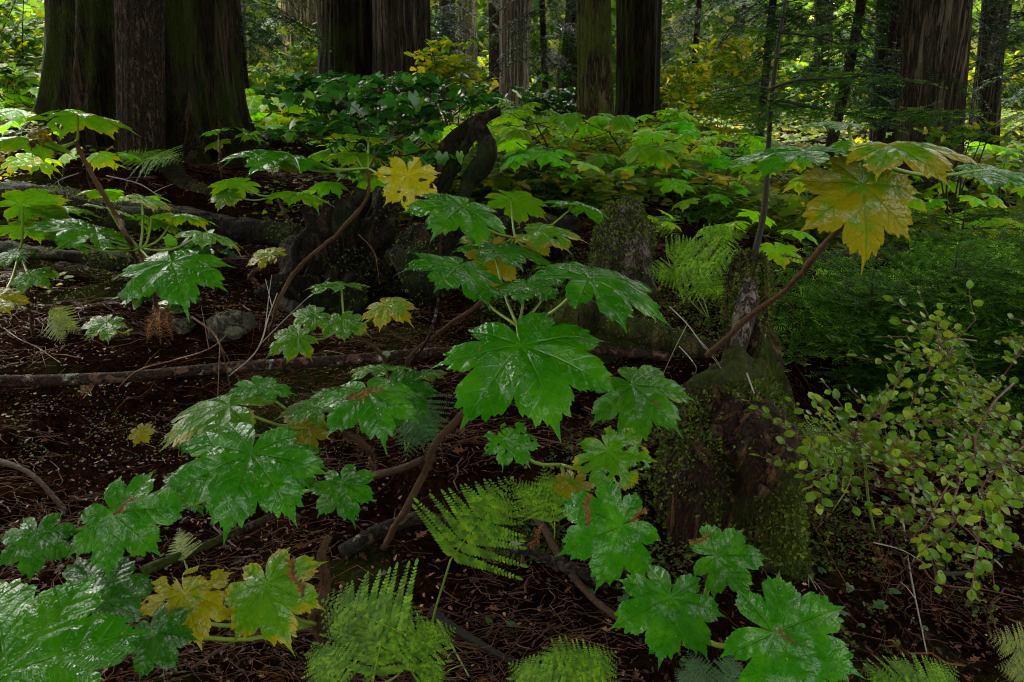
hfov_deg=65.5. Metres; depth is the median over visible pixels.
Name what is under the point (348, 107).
bare twig
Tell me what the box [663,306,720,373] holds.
bare twig
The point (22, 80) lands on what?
shrub
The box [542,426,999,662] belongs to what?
moss patches
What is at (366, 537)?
fallen branch
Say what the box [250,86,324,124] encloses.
shrub
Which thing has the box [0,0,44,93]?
shrub
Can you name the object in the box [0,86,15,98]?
devils club plant
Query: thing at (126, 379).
bare twig
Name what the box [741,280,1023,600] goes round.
huckleberry shrub
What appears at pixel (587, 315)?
moss mound
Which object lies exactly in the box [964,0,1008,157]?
hemlock tree
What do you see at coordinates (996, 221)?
devils club plant
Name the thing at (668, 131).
devils club plant
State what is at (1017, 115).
hemlock tree
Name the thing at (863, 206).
devils club plant
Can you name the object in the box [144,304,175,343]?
dead cedar spray
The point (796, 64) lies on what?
shrub
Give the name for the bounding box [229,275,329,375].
bare twig
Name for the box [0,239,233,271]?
fallen log
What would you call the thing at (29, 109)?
devils club plant
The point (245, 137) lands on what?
devils club plant
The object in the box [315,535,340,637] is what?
fallen branch
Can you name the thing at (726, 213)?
young hemlock
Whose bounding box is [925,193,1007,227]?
devils club plant
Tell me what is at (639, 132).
devils club plant
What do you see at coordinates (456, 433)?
twig litter
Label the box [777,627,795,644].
dead sprig
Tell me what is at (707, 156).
devils club plant
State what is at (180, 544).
fern
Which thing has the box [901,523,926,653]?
bare twig
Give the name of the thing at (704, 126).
shrub
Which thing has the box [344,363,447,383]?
devils club plant
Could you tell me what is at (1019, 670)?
fern
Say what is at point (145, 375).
fallen pole
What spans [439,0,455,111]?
hemlock tree
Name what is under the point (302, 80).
shrub
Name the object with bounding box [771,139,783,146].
devils club plant
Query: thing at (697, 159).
devils club plant
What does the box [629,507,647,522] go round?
dead sprig
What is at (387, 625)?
fern
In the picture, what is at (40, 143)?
devils club plant
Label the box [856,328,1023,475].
young hemlock
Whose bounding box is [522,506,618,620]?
fallen branch
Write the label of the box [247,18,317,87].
shrub
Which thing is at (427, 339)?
bare twig
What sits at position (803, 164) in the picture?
devils club plant
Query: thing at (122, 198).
devils club plant
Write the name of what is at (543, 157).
devils club plant
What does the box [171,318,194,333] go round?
rock
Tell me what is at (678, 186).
devils club plant
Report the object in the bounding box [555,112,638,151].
devils club plant
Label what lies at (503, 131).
devils club plant
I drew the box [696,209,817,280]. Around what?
devils club plant
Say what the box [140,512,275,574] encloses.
fallen branch
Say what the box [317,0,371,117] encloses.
cedar tree
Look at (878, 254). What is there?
young hemlock
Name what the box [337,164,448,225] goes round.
devils club plant
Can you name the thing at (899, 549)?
bare twig
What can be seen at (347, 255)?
rootwad
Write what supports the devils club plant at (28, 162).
on the ground at (136, 355)
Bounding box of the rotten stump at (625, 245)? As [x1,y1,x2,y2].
[588,195,660,299]
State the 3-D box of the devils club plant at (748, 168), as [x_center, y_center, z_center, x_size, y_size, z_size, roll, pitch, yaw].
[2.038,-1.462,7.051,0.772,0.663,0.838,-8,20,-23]
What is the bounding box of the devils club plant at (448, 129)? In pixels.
[438,124,505,148]
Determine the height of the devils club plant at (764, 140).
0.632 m
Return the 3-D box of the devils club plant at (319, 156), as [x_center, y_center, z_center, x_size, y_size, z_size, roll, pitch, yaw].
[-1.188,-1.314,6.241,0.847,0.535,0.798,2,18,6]
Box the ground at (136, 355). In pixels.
[0,61,1023,681]
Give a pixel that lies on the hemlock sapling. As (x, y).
(855, 114)
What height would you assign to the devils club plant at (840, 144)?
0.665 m
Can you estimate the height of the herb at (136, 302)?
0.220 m
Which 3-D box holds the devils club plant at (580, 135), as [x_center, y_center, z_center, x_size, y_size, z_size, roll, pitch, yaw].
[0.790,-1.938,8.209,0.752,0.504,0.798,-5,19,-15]
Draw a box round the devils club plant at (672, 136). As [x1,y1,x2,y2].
[638,128,696,144]
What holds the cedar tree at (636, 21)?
on the ground at (136, 355)
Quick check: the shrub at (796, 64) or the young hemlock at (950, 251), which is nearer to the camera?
the young hemlock at (950, 251)
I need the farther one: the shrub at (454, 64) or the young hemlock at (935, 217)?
the shrub at (454, 64)
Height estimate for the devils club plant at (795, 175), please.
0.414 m
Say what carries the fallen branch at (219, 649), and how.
on the ground at (136, 355)
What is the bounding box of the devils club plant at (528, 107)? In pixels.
[495,101,560,139]
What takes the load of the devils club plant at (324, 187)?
on the ground at (136, 355)
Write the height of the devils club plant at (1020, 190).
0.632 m
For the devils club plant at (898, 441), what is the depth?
1.61 m
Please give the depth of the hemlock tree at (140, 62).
6.58 m
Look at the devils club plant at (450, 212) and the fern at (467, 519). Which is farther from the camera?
the devils club plant at (450, 212)
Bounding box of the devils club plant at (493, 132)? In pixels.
[491,126,532,139]
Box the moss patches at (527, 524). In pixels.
[480,247,790,565]
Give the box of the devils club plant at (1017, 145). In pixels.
[967,142,1023,157]
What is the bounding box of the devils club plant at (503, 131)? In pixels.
[490,118,569,150]
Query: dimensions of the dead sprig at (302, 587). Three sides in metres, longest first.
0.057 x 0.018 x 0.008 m
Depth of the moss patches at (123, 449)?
2.88 m
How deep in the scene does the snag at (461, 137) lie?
5.02 m
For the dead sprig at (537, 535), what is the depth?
1.24 m
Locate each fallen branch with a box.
[0,458,67,512]
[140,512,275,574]
[190,629,478,669]
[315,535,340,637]
[337,511,608,590]
[371,456,425,478]
[428,609,513,663]
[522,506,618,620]
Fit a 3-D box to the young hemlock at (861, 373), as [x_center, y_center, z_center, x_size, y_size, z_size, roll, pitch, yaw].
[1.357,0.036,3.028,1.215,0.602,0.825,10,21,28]
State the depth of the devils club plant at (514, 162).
5.53 m
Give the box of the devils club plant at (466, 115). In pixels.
[463,110,491,121]
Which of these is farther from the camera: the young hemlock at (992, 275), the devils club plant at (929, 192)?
the devils club plant at (929, 192)
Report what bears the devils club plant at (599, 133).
on the ground at (136, 355)
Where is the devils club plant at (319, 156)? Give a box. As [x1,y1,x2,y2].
[308,137,396,165]
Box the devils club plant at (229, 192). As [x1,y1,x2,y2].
[207,177,333,231]
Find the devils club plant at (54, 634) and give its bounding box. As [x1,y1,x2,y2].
[0,572,155,681]
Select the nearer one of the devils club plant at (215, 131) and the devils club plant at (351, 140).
the devils club plant at (215, 131)
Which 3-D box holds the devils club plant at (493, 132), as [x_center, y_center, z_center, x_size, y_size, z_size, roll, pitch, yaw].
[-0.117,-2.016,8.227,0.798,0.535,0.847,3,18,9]
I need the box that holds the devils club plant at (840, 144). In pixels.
[830,141,872,157]
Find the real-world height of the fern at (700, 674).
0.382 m
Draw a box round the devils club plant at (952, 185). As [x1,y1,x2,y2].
[924,177,1010,209]
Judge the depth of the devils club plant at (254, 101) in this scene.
8.89 m
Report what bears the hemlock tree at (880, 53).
on the ground at (136, 355)
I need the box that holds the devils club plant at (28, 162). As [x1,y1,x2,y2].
[0,153,66,178]
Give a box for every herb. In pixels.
[111,284,202,313]
[156,229,236,259]
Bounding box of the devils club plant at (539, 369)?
[380,242,694,550]
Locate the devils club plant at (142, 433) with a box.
[127,423,158,445]
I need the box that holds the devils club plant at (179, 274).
[0,189,241,323]
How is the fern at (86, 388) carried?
on the ground at (136, 355)
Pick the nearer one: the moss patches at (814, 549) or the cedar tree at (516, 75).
the moss patches at (814, 549)
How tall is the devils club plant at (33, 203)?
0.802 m
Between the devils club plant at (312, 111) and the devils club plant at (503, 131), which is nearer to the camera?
the devils club plant at (503, 131)
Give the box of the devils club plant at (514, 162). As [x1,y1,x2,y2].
[498,148,582,206]
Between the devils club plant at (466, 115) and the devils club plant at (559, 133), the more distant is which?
the devils club plant at (466, 115)
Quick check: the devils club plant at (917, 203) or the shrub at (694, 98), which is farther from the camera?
the shrub at (694, 98)
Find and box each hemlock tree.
[114,0,165,163]
[240,0,246,50]
[240,0,335,88]
[257,0,281,86]
[430,0,491,75]
[430,0,499,114]
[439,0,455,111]
[458,0,477,116]
[481,0,615,115]
[488,0,499,109]
[556,0,576,121]
[576,0,614,132]
[654,0,661,128]
[660,0,788,114]
[677,0,799,121]
[686,0,862,136]
[713,0,973,170]
[785,0,1023,142]
[812,0,832,121]
[868,0,902,143]
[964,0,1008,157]
[965,9,1023,145]
[967,0,1023,110]
[969,0,1023,96]
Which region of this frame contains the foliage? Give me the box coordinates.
[0,0,1023,113]
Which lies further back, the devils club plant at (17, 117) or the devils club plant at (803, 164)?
the devils club plant at (803, 164)
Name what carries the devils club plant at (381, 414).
on the ground at (136, 355)
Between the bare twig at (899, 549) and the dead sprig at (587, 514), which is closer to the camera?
the dead sprig at (587, 514)
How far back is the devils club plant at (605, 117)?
7.40 m
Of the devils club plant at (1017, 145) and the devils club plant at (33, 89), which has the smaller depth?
the devils club plant at (33, 89)
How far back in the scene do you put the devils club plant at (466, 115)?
11.89 m
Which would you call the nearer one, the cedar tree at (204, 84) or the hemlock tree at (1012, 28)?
the cedar tree at (204, 84)
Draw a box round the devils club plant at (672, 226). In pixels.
[647,209,681,248]
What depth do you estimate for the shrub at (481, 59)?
23.84 m
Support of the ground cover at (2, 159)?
on the ground at (136, 355)
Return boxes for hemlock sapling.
[694,0,995,261]
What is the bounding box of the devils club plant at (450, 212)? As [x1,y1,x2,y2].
[400,190,615,375]
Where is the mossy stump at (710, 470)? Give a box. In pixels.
[651,247,815,582]
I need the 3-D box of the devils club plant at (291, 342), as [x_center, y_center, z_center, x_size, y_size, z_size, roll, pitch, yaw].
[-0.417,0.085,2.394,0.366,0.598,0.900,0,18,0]
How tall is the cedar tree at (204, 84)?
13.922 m
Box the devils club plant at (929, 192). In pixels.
[911,180,951,198]
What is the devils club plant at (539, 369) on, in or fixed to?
on the ground at (136, 355)
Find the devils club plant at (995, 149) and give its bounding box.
[964,141,1011,156]
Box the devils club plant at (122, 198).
[101,189,169,235]
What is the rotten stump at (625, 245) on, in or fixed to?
on the ground at (136, 355)
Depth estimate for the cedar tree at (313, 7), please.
20.93 m
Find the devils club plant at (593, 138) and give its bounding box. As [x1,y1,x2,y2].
[566,136,598,160]
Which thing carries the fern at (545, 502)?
on the ground at (136, 355)
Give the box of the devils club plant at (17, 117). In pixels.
[0,108,84,182]
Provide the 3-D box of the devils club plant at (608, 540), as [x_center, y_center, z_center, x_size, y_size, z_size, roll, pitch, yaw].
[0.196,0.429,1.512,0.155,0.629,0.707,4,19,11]
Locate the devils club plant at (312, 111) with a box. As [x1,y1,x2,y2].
[249,105,329,142]
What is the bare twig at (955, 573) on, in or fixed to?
on the ground at (136, 355)
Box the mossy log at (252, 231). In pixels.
[0,179,301,247]
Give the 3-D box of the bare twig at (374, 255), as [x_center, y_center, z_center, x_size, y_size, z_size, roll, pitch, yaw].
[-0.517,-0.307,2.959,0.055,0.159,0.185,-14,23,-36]
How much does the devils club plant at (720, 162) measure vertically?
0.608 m
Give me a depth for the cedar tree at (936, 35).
7.97 m
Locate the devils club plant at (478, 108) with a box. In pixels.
[460,100,513,117]
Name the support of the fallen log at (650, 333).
on the ground at (136, 355)
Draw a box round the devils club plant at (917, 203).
[902,197,951,217]
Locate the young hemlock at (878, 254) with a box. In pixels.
[802,246,936,264]
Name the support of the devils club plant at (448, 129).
on the ground at (136, 355)
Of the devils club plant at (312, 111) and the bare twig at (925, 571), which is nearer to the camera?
the bare twig at (925, 571)
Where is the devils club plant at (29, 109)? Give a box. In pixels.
[6,98,36,118]
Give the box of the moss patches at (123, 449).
[0,231,480,462]
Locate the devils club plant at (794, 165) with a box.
[730,158,802,182]
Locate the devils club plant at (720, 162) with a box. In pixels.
[699,147,761,181]
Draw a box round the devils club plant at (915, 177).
[860,168,922,180]
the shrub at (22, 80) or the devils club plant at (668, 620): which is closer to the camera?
the devils club plant at (668, 620)
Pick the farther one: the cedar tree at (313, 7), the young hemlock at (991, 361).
the cedar tree at (313, 7)
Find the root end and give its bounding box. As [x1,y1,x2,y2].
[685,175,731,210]
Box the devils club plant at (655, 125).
[621,122,661,132]
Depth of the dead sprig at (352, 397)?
1.36 m
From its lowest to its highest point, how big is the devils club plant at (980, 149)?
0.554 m
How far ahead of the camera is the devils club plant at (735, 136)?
11.94 m
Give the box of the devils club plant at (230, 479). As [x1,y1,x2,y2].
[0,422,376,581]
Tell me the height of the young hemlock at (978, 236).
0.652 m
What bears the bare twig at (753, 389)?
on the mossy stump at (710, 470)
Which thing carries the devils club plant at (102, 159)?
on the ground at (136, 355)
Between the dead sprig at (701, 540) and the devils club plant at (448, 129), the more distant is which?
the devils club plant at (448, 129)
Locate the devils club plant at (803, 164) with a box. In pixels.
[784,157,831,176]
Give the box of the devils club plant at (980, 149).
[966,142,1022,162]
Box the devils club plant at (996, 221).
[938,208,1023,237]
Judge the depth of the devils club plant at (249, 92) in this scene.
10.12 m
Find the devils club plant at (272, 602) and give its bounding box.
[62,533,330,680]
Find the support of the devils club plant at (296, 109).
on the ground at (136, 355)
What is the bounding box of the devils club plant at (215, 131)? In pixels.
[199,127,229,177]
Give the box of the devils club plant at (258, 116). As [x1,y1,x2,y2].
[250,111,289,144]
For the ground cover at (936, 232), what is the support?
on the ground at (136, 355)
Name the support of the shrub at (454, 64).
on the ground at (136, 355)
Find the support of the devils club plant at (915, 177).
on the ground at (136, 355)
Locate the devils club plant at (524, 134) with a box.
[489,110,574,147]
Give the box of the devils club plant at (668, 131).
[662,130,702,139]
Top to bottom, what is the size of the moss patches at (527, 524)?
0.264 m
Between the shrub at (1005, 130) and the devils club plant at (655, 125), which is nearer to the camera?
the devils club plant at (655, 125)
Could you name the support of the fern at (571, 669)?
on the ground at (136, 355)
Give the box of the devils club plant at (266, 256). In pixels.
[247,247,287,290]
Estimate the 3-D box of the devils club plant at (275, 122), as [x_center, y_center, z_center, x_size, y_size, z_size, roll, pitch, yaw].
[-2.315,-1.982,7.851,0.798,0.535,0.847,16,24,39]
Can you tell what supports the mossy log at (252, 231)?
on the ground at (136, 355)
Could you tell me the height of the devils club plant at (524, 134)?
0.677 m
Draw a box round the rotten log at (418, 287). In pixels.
[384,207,578,305]
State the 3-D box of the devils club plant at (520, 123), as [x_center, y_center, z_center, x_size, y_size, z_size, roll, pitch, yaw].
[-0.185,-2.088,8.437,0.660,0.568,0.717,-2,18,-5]
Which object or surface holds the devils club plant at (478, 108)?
on the ground at (136, 355)
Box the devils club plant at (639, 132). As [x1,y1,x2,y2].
[633,127,695,141]
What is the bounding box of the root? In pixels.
[156,148,215,195]
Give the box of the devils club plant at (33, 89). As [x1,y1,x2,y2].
[0,70,38,99]
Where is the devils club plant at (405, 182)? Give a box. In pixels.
[212,133,439,346]
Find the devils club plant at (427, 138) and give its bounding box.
[371,121,444,152]
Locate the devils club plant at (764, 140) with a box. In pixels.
[724,138,774,148]
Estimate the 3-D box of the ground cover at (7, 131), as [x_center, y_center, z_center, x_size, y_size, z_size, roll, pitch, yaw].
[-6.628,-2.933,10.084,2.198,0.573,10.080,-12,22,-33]
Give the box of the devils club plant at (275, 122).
[240,111,315,149]
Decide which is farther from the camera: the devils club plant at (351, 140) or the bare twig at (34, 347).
the devils club plant at (351, 140)
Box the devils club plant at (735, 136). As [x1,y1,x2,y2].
[732,131,748,138]
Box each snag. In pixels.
[415,110,501,216]
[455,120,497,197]
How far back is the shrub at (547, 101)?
11.88 m
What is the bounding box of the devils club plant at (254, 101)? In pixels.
[246,95,276,111]
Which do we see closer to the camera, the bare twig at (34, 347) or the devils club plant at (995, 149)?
the bare twig at (34, 347)
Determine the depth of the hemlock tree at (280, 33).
23.68 m
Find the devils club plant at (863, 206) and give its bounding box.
[704,121,1023,358]
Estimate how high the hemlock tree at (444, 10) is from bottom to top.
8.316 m
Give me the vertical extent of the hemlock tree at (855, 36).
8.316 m
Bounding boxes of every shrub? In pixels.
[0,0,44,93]
[0,62,40,124]
[243,108,445,167]
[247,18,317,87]
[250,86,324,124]
[255,70,354,151]
[261,70,521,152]
[311,139,463,179]
[404,35,500,126]
[478,50,533,110]
[491,73,576,115]
[621,108,767,137]
[660,32,802,141]
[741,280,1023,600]
[781,41,873,135]
[913,120,1012,231]
[965,49,1023,135]
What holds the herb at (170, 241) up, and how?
on the ground at (136, 355)
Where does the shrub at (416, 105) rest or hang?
on the ground at (136, 355)
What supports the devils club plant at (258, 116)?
on the ground at (136, 355)
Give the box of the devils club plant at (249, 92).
[245,87,287,120]
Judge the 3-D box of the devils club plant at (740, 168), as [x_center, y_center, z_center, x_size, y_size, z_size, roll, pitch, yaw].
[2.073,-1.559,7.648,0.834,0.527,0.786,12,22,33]
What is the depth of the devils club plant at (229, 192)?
3.21 m
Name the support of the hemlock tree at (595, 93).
on the ground at (136, 355)
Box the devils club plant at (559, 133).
[533,120,595,140]
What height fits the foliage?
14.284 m
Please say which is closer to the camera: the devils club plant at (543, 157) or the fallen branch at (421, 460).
the fallen branch at (421, 460)
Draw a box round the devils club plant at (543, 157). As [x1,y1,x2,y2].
[497,138,604,200]
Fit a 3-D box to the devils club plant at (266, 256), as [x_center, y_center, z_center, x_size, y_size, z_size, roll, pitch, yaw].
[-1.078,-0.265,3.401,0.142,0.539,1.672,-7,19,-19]
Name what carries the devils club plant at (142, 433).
on the ground at (136, 355)
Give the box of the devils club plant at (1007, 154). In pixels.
[996,148,1023,161]
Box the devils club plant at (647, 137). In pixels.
[625,129,726,193]
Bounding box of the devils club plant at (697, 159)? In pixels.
[671,158,720,168]
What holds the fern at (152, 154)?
on the ground at (136, 355)
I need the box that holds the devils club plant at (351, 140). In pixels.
[294,124,363,175]
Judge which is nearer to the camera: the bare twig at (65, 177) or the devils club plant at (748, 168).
the bare twig at (65, 177)
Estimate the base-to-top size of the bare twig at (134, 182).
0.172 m
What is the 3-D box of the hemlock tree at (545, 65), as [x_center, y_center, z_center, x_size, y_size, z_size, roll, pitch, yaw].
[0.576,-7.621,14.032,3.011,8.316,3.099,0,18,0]
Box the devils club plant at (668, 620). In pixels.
[610,522,864,681]
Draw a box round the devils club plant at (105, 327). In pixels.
[81,314,132,344]
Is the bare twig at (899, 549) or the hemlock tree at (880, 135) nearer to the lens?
the bare twig at (899, 549)
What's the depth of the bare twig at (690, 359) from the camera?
2.48 m
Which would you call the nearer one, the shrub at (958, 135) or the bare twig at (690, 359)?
the bare twig at (690, 359)
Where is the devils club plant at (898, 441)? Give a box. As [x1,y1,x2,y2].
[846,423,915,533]
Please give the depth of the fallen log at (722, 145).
8.61 m
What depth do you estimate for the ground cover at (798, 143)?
14.82 m
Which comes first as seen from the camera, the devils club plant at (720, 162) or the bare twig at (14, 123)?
the bare twig at (14, 123)
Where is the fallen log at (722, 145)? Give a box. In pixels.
[523,134,756,159]
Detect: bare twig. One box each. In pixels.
[0,112,29,135]
[5,329,60,366]
[54,173,78,185]
[106,175,171,195]
[118,306,230,386]
[191,316,238,396]
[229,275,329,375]
[325,95,373,130]
[358,234,388,284]
[369,113,397,167]
[388,289,439,363]
[436,619,469,676]
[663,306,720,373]
[679,346,696,373]
[746,373,805,431]
[808,574,824,594]
[809,514,848,589]
[873,542,924,563]
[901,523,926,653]
[912,534,1023,598]
[933,550,999,576]
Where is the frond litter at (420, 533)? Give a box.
[0,147,1023,681]
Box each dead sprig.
[113,496,137,514]
[285,556,305,596]
[345,385,385,399]
[528,524,544,549]
[582,493,592,525]
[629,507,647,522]
[689,533,711,544]
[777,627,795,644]
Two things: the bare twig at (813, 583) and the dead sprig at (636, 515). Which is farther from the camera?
the bare twig at (813, 583)
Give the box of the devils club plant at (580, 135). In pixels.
[555,131,621,148]
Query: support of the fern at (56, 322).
on the ground at (136, 355)
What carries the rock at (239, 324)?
on the ground at (136, 355)
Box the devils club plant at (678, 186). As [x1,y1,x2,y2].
[612,159,700,209]
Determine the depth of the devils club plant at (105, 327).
2.04 m
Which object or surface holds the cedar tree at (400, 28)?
on the ground at (136, 355)
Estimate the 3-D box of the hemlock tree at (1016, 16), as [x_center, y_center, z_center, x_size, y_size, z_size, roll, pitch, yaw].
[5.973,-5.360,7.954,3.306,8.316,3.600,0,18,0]
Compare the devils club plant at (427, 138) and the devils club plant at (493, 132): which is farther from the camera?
the devils club plant at (493, 132)
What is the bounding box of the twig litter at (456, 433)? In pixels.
[0,151,1023,681]
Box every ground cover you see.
[0,89,61,157]
[0,133,327,292]
[250,107,1023,193]
[363,122,810,242]
[485,365,978,673]
[730,141,1023,266]
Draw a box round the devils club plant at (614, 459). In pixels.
[483,421,657,498]
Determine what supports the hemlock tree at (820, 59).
on the ground at (136, 355)
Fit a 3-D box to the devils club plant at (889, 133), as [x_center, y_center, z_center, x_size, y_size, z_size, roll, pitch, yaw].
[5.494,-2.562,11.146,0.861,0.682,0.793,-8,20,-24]
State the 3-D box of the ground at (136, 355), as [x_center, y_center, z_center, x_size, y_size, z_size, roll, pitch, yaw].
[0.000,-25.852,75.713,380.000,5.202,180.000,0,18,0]
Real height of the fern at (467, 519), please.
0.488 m
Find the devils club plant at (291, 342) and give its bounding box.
[266,281,418,379]
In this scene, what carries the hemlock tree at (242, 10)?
on the ground at (136, 355)
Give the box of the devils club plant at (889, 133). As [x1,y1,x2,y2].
[886,132,899,140]
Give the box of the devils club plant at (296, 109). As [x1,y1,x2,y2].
[248,97,317,141]
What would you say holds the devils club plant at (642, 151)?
on the ground at (136, 355)
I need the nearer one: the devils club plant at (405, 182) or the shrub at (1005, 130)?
the devils club plant at (405, 182)
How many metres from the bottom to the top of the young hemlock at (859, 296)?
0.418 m
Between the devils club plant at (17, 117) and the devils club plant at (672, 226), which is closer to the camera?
the devils club plant at (672, 226)
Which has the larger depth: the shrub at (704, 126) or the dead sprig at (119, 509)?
the shrub at (704, 126)
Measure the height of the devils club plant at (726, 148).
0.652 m
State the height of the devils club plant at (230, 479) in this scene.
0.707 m
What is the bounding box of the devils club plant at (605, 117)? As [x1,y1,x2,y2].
[549,113,623,155]
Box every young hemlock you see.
[667,181,790,225]
[717,260,1023,465]
[733,235,1023,337]
[774,264,1022,376]
[785,230,1023,450]
[790,262,942,312]
[802,246,936,264]
[810,204,1023,286]
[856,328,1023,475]
[865,213,1023,403]
[903,223,1023,312]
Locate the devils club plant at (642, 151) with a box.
[584,142,687,172]
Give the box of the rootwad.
[253,186,406,324]
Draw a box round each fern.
[42,305,80,344]
[80,383,95,397]
[115,145,183,180]
[166,528,201,569]
[301,558,455,681]
[393,394,454,460]
[412,476,527,622]
[412,662,445,681]
[506,635,621,681]
[510,466,566,538]
[642,223,746,317]
[652,215,679,237]
[675,651,742,681]
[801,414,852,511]
[863,652,959,681]
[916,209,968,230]
[985,621,1023,681]
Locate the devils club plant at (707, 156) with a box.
[686,143,737,161]
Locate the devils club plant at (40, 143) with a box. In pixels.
[0,110,138,263]
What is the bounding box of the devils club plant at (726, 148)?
[697,131,765,156]
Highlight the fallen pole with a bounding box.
[0,345,671,386]
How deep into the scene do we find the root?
6.26 m
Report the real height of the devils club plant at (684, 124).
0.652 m
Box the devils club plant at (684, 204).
[672,180,749,226]
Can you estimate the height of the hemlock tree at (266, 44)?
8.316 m
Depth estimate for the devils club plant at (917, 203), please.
6.65 m
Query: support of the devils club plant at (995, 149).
on the ground at (136, 355)
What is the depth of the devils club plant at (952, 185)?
7.76 m
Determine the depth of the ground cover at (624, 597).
1.89 m
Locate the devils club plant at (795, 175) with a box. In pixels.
[776,170,808,179]
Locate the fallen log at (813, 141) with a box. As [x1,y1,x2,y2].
[783,136,826,145]
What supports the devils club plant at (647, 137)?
on the ground at (136, 355)
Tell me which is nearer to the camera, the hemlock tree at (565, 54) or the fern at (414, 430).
the fern at (414, 430)
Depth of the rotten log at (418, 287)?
3.71 m
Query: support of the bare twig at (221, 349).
on the ground at (136, 355)
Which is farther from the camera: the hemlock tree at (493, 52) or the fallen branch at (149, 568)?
the hemlock tree at (493, 52)
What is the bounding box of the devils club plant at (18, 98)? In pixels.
[0,93,34,110]
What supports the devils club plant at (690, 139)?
on the ground at (136, 355)
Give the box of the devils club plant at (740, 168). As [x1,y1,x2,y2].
[713,157,760,172]
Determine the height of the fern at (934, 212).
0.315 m
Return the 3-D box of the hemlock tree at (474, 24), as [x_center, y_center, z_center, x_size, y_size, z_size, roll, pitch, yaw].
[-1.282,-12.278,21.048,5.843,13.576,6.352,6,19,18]
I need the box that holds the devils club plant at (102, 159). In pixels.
[54,148,141,189]
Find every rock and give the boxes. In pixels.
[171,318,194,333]
[206,310,257,342]
[278,279,337,313]
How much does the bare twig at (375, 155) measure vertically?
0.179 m
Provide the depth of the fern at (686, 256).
3.60 m
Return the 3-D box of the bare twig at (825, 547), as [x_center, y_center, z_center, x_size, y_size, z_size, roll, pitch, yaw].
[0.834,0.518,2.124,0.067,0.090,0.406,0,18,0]
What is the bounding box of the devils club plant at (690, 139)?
[674,134,734,159]
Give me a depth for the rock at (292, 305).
3.92 m
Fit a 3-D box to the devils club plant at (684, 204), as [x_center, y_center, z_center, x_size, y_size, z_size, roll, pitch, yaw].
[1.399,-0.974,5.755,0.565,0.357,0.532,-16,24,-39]
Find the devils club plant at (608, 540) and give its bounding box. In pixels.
[555,475,660,590]
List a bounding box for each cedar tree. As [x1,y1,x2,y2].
[11,0,268,166]
[281,0,318,84]
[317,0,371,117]
[371,0,439,126]
[499,0,531,124]
[615,0,661,131]
[899,0,972,201]
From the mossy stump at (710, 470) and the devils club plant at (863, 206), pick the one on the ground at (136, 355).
the mossy stump at (710, 470)
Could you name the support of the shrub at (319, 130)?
on the ground at (136, 355)
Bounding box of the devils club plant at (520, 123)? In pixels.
[487,118,526,138]
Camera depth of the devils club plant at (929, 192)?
8.07 m
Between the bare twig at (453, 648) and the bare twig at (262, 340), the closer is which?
the bare twig at (453, 648)
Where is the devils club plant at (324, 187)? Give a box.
[301,178,364,200]
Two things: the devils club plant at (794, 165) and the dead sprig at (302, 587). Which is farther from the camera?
the devils club plant at (794, 165)
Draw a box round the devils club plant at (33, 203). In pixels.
[0,188,72,334]
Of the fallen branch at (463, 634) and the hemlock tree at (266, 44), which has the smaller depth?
the fallen branch at (463, 634)
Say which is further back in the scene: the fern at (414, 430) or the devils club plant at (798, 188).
the devils club plant at (798, 188)
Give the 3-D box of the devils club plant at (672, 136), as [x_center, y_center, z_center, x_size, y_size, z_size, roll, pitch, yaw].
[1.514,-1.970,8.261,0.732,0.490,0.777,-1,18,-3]
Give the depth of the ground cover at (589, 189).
5.90 m
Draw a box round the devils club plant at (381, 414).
[159,369,439,471]
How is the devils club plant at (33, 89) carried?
on the ground at (136, 355)
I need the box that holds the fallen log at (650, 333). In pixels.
[597,313,713,360]
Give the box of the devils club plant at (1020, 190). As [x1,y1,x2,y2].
[957,163,1023,211]
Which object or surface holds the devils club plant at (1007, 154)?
on the ground at (136, 355)
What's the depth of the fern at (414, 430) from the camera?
2.39 m
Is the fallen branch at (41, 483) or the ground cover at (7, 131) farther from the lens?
the ground cover at (7, 131)
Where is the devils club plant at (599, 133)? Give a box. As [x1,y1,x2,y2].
[578,122,632,139]
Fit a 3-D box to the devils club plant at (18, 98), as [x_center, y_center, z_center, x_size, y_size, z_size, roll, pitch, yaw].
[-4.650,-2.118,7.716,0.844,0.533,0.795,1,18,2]
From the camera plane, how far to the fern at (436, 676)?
1.18 m
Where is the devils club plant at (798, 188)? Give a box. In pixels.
[750,171,810,200]
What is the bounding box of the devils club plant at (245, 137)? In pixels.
[204,121,267,166]
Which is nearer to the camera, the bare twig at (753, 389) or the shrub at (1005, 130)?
the bare twig at (753, 389)
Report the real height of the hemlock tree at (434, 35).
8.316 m
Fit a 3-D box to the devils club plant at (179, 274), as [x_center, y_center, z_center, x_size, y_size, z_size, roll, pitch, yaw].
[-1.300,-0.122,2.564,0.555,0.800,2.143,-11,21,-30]
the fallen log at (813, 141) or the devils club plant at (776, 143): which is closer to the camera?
the devils club plant at (776, 143)
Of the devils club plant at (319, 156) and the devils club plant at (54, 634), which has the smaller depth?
the devils club plant at (54, 634)
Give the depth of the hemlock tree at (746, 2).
22.06 m
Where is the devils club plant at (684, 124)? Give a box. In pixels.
[622,110,697,142]
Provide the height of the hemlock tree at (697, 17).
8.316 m
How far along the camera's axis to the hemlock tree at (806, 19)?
12.02 m
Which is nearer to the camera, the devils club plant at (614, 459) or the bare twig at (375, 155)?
the devils club plant at (614, 459)
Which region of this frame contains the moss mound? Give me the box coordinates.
[541,297,640,364]
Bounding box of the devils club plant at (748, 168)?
[690,136,765,175]
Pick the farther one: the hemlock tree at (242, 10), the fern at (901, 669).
the hemlock tree at (242, 10)
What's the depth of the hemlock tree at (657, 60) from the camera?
12.14 m

